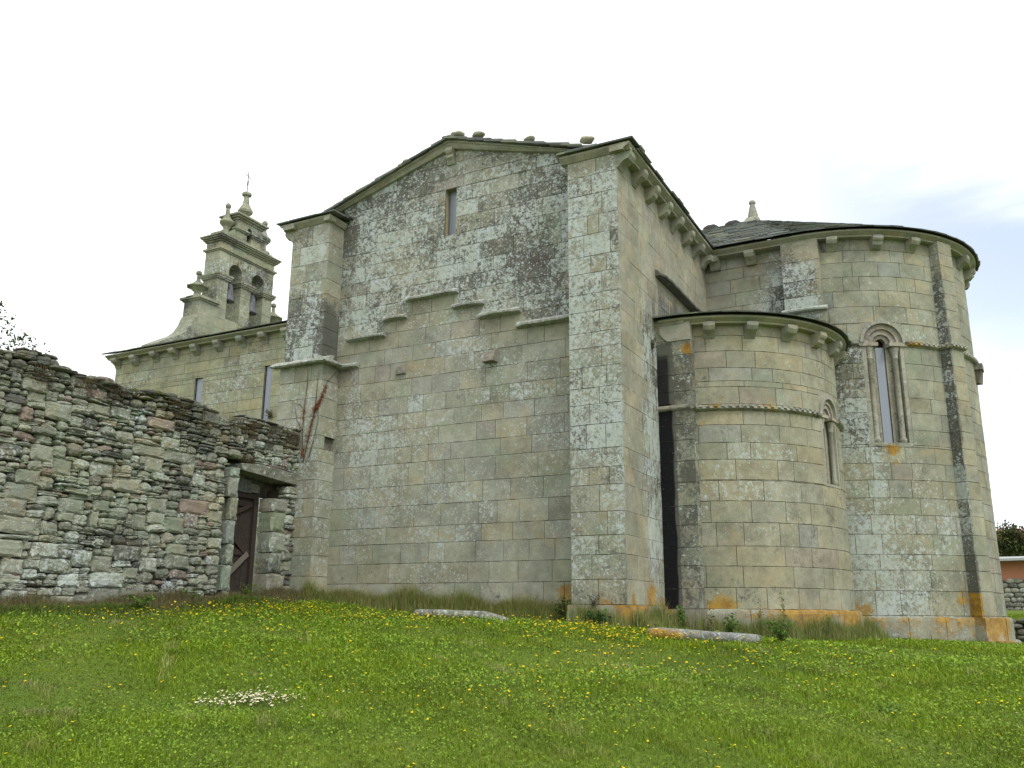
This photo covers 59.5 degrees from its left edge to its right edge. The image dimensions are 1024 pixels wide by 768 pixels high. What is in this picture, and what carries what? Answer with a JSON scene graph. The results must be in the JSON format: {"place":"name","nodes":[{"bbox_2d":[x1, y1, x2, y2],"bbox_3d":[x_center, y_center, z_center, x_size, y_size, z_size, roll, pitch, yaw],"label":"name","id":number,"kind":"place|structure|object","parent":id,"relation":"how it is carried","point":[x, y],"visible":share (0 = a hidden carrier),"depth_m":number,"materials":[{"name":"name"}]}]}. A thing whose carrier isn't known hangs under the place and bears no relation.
{"place":"outdoors","nodes":[
{"label":"outdoors","id":0,"kind":"place"},
{"bbox_2d":[294,575,571,620],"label":"tall grass","id":1,"kind":"structure","parent":0,"point":[402,600],"depth_m":17.46,"materials":[{"name":"green plant"}]},
{"bbox_2d":[0,597,1023,767],"bbox_3d":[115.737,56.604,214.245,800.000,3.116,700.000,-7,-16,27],"label":"ground","id":2,"kind":"structure","parent":0,"point":[18,702],"depth_m":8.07,"materials":[{"name":"plant"}]},
{"bbox_2d":[0,300,15,337],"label":"tree","id":3,"kind":"object","parent":2,"relation":"on","point":[7,322],"visible":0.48,"depth_m":26.75,"materials":[{"name":"green plant"}]},
{"bbox_2d":[0,326,49,353],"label":"tree","id":4,"kind":"object","parent":2,"relation":"on","point":[19,338],"visible":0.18,"depth_m":21.62,"materials":[{"name":"green plant"}]},
{"bbox_2d":[127,594,154,609],"bbox_3d":[-6.004,3.552,14.494,0.454,0.354,0.435,9,-17,-30],"label":"weed","id":5,"kind":"object","parent":2,"relation":"on","point":[139,602],"visible":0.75,"depth_m":14.48,"materials":[{"name":"green plant"}]},
{"bbox_2d":[0,593,289,620],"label":"green undergrowth","id":6,"kind":"object","parent":2,"relation":"on","point":[117,608],"visible":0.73,"depth_m":13.96,"materials":[{"name":"green plant"}]},
{"bbox_2d":[0,347,300,604],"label":"rubble wall","id":7,"kind":"structure","parent":2,"relation":"on","point":[98,503],"depth_m":15.58,"materials":[{"name":"stone"}]},
{"bbox_2d":[0,349,299,431],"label":"wall top moss","id":8,"kind":"object","parent":7,"relation":"on","point":[115,387],"depth_m":14.82,"materials":[{"name":"green plant"}]},
{"bbox_2d":[14,364,300,463],"bbox_3d":[-6.144,0.815,16.722,0.053,0.970,6.676,-7,-16,27],"label":"hanging moss","id":9,"kind":"object","parent":7,"relation":"hanging from","point":[231,416],"visible":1,"depth_m":17.20,"materials":[{"name":"green plant"}]},
{"bbox_2d":[229,492,258,593],"bbox_3d":[-5.641,3.393,18.209,0.121,2.376,1.049,-7,-16,27],"label":"door","id":10,"kind":"structure","parent":7,"relation":"in","point":[245,529],"depth_m":18.47,"materials":[{"name":"brown wood"}]},
{"bbox_2d":[0,583,320,616],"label":"dead undergrowth","id":11,"kind":"object","parent":2,"relation":"on","point":[179,598],"visible":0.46,"depth_m":15.30,"materials":[{"name":"brown plant"}]},
{"bbox_2d":[178,588,204,599],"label":"weed","id":12,"kind":"object","parent":2,"relation":"on","point":[194,594],"visible":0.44,"depth_m":16.04,"materials":[{"name":"green plant"}]},
{"bbox_2d":[240,582,260,594],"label":"weed","id":13,"kind":"object","parent":2,"relation":"on","point":[248,591],"visible":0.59,"depth_m":17.46,"materials":[{"name":"green plant"}]},
{"bbox_2d":[172,684,343,713],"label":"daisies","id":14,"kind":"object","parent":2,"relation":"on","point":[255,695],"visible":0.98,"depth_m":8.38,"materials":[{"name":"white plant"}]},
{"bbox_2d":[414,609,507,620],"bbox_3d":[-0.890,4.168,15.950,1.892,0.301,0.340,-7,-16,27],"label":"stone slab","id":15,"kind":"object","parent":2,"relation":"on","point":[431,612],"depth_m":15.86,"materials":[{"name":"stone"}]},
{"bbox_2d":[0,596,1022,767],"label":"yellow flowers","id":16,"kind":"object","parent":2,"relation":"on","point":[550,630],"visible":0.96,"depth_m":11.56,"materials":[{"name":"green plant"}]},
{"bbox_2d":[102,134,1019,643],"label":"church","id":17,"kind":"structure","parent":2,"relation":"on","point":[512,402],"depth_m":19.04,"materials":[{"name":"stone"}]},
{"bbox_2d":[194,378,202,402],"bbox_3d":[-10.428,1.036,29.978,0.400,2.460,0.388,-7,-16,27],"label":"window","id":18,"kind":"structure","parent":17,"relation":"in","point":[198,387],"depth_m":30.09,"materials":[{"name":"glass"}]},
{"bbox_2d":[226,282,234,303],"bbox_3d":[-11.155,-3.697,35.281,0.519,1.090,0.680,-7,-16,27],"label":"church bell","id":19,"kind":"object","parent":17,"relation":"attached to","point":[230,297],"visible":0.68,"depth_m":35.13,"materials":[{"name":"grey metal"}]},
{"bbox_2d":[249,292,256,315],"bbox_3d":[-10.587,-3.329,36.311,0.539,1.120,0.680,-7,-16,27],"label":"church bell","id":20,"kind":"object","parent":17,"relation":"attached to","point":[252,308],"visible":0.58,"depth_m":36.17,"materials":[{"name":"grey metal"}]},
{"bbox_2d":[261,366,271,420],"bbox_3d":[-7.720,0.671,28.611,0.370,2.520,0.388,-7,-16,27],"label":"window","id":21,"kind":"structure","parent":17,"relation":"in","point":[268,372],"depth_m":28.61,"materials":[{"name":"glass"}]},
{"bbox_2d":[264,409,272,418],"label":"weed","id":22,"kind":"object","parent":17,"relation":"on","point":[269,414],"visible":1,"depth_m":28.13,"materials":[{"name":"green plant"}]},
{"bbox_2d":[294,371,336,461],"bbox_3d":[-4.407,0.655,19.630,0.933,2.105,0.541,1,-15,-2],"label":"creeper","id":23,"kind":"object","parent":17,"relation":"attached to","point":[317,404],"visible":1,"depth_m":19.57,"materials":[{"name":"brown plant"}]},
{"bbox_2d":[445,187,456,235],"bbox_3d":[-1.255,-3.764,20.046,0.370,1.230,0.445,-7,-16,27],"label":"window","id":24,"kind":"structure","parent":17,"relation":"in","point":[451,194],"depth_m":20.03,"materials":[{"name":"glass"}]},
{"bbox_2d":[451,131,464,135],"bbox_3d":[-1.221,-5.619,20.241,0.343,0.156,0.290,-7,-16,27],"label":"roof stone","id":25,"kind":"object","parent":17,"relation":"on","point":[458,133],"visible":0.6,"depth_m":20.11,"materials":[{"name":"stone"}]},
{"bbox_2d":[472,131,484,137],"bbox_3d":[-0.743,-5.546,19.950,0.332,0.143,0.222,-7,-16,27],"label":"roof stone","id":26,"kind":"object","parent":17,"relation":"on","point":[480,134],"visible":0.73,"depth_m":19.87,"materials":[{"name":"stone"}]},
{"bbox_2d":[523,135,534,140],"bbox_3d":[0.374,-5.270,19.269,0.256,0.116,0.203,-7,-16,27],"label":"roof stone","id":27,"kind":"object","parent":17,"relation":"on","point":[530,138],"visible":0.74,"depth_m":19.20,"materials":[{"name":"stone"}]},
{"bbox_2d":[579,136,594,143],"bbox_3d":[1.561,-5.058,18.581,0.351,0.159,0.262,-7,-16,27],"label":"roof stone","id":28,"kind":"object","parent":17,"relation":"on","point":[586,139],"visible":1,"depth_m":18.50,"materials":[{"name":"stone"}]},
{"bbox_2d":[586,589,602,606],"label":"withered shrub","id":29,"kind":"object","parent":17,"relation":"attached to","point":[593,603],"visible":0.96,"depth_m":15.59,"materials":[{"name":"brown plant"}]},
{"bbox_2d":[650,337,655,348],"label":"weed","id":30,"kind":"object","parent":17,"relation":"attached to","point":[653,346],"visible":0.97,"depth_m":18.21,"materials":[{"name":"green plant"}]},
{"bbox_2d":[818,390,840,489],"bbox_3d":[6.489,1.204,18.891,0.566,2.020,0.901,-12,-19,40],"label":"window","id":31,"kind":"structure","parent":17,"relation":"in","point":[828,420],"depth_m":18.88,"materials":[{"name":"stone"}]},
{"bbox_2d":[858,320,913,444],"bbox_3d":[8.615,0.017,20.830,1.129,2.960,0.585,1,-15,-1],"label":"window","id":32,"kind":"structure","parent":17,"relation":"in","point":[882,343],"depth_m":20.73,"materials":[{"name":"stone"}]},
{"bbox_2d":[554,595,571,620],"bbox_3d":[0.912,4.031,15.992,0.345,0.516,0.370,-7,-16,27],"label":"weed","id":33,"kind":"object","parent":2,"relation":"on","point":[562,614],"visible":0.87,"depth_m":15.97,"materials":[{"name":"green plant"}]},
{"bbox_2d":[583,607,612,626],"bbox_3d":[1.454,3.996,15.236,0.509,0.384,0.517,-7,-16,27],"label":"weed","id":34,"kind":"object","parent":2,"relation":"on","point":[593,617],"visible":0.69,"depth_m":15.16,"materials":[{"name":"green plant"}]},
{"bbox_2d":[676,605,688,628],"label":"weed","id":35,"kind":"object","parent":2,"relation":"on","point":[681,614],"visible":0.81,"depth_m":16.31,"materials":[{"name":"green plant"}]},
{"bbox_2d":[647,627,761,643],"bbox_3d":[2.922,3.834,13.629,1.643,0.237,0.520,-7,-16,27],"label":"stone slab","id":36,"kind":"object","parent":2,"relation":"on","point":[698,635],"depth_m":13.41,"materials":[{"name":"stone"}]},
{"bbox_2d":[705,609,713,630],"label":"weed","id":37,"kind":"object","parent":2,"relation":"on","point":[708,621],"visible":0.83,"depth_m":15.89,"materials":[{"name":"green plant"}]},
{"bbox_2d":[564,596,895,640],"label":"tall grass","id":38,"kind":"structure","parent":2,"relation":"on","point":[658,616],"depth_m":16.34,"materials":[{"name":"green plant"}]},
{"bbox_2d":[723,612,738,632],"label":"weed","id":39,"kind":"object","parent":2,"relation":"on","point":[731,627],"visible":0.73,"depth_m":15.08,"materials":[{"name":"green plant"}]},
{"bbox_2d":[756,598,764,635],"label":"weed","id":40,"kind":"object","parent":2,"relation":"on","point":[760,620],"visible":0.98,"depth_m":16.12,"materials":[{"name":"green plant"}]},
{"bbox_2d":[762,620,792,643],"bbox_3d":[3.972,3.698,13.334,0.350,0.383,0.495,-10,-18,35],"label":"weed","id":41,"kind":"object","parent":2,"relation":"on","point":[779,633],"visible":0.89,"depth_m":13.32,"materials":[{"name":"green plant"}]},
{"bbox_2d":[778,588,787,633],"bbox_3d":[4.884,4.145,16.097,0.175,0.945,0.180,-7,-16,27],"label":"weed","id":42,"kind":"object","parent":2,"relation":"on","point":[783,606],"visible":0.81,"depth_m":16.12,"materials":[{"name":"green plant"}]},
{"bbox_2d":[825,614,831,638],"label":"weed","id":43,"kind":"object","parent":2,"relation":"on","point":[828,626],"visible":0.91,"depth_m":16.54,"materials":[{"name":"green plant"}]},
{"bbox_2d":[672,643,1019,716],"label":"daisies","id":44,"kind":"object","parent":2,"relation":"on","point":[844,672],"visible":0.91,"depth_m":10.09,"materials":[{"name":"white plant"}]},
{"bbox_2d":[863,699,908,716],"bbox_3d":[3.452,2.946,8.111,0.423,0.162,0.408,2,-15,-6],"label":"weed","id":45,"kind":"object","parent":2,"relation":"on","point":[887,708],"visible":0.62,"depth_m":8.13,"materials":[{"name":"green plant"}]},
{"bbox_2d":[996,519,1023,560],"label":"shrub","id":46,"kind":"object","parent":2,"relation":"on","point":[1009,543],"visible":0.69,"depth_m":46.08,"materials":[{"name":"green plant"}]},
{"bbox_2d":[999,556,1023,609],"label":"outbuilding","id":47,"kind":"structure","parent":2,"relation":"on","point":[1012,571],"depth_m":38.52,"materials":[{"name":"stone"}]},
{"bbox_2d":[1013,619,1023,641],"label":"dry stone wall","id":48,"kind":"structure","parent":2,"relation":"on","point":[1018,625],"depth_m":24.47,"materials":[{"name":"stone"}]},
{"bbox_2d":[0,0,1023,529],"label":"sky","id":49,"kind":"structure","parent":0,"point":[128,128],"materials":[{"name":"white"}]},
{"bbox_2d":[890,637,1022,643],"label":"tall grass","id":50,"kind":"structure","parent":0,"point":[907,638],"depth_m":18.88,"materials":[{"name":"green plant"}]}
]}

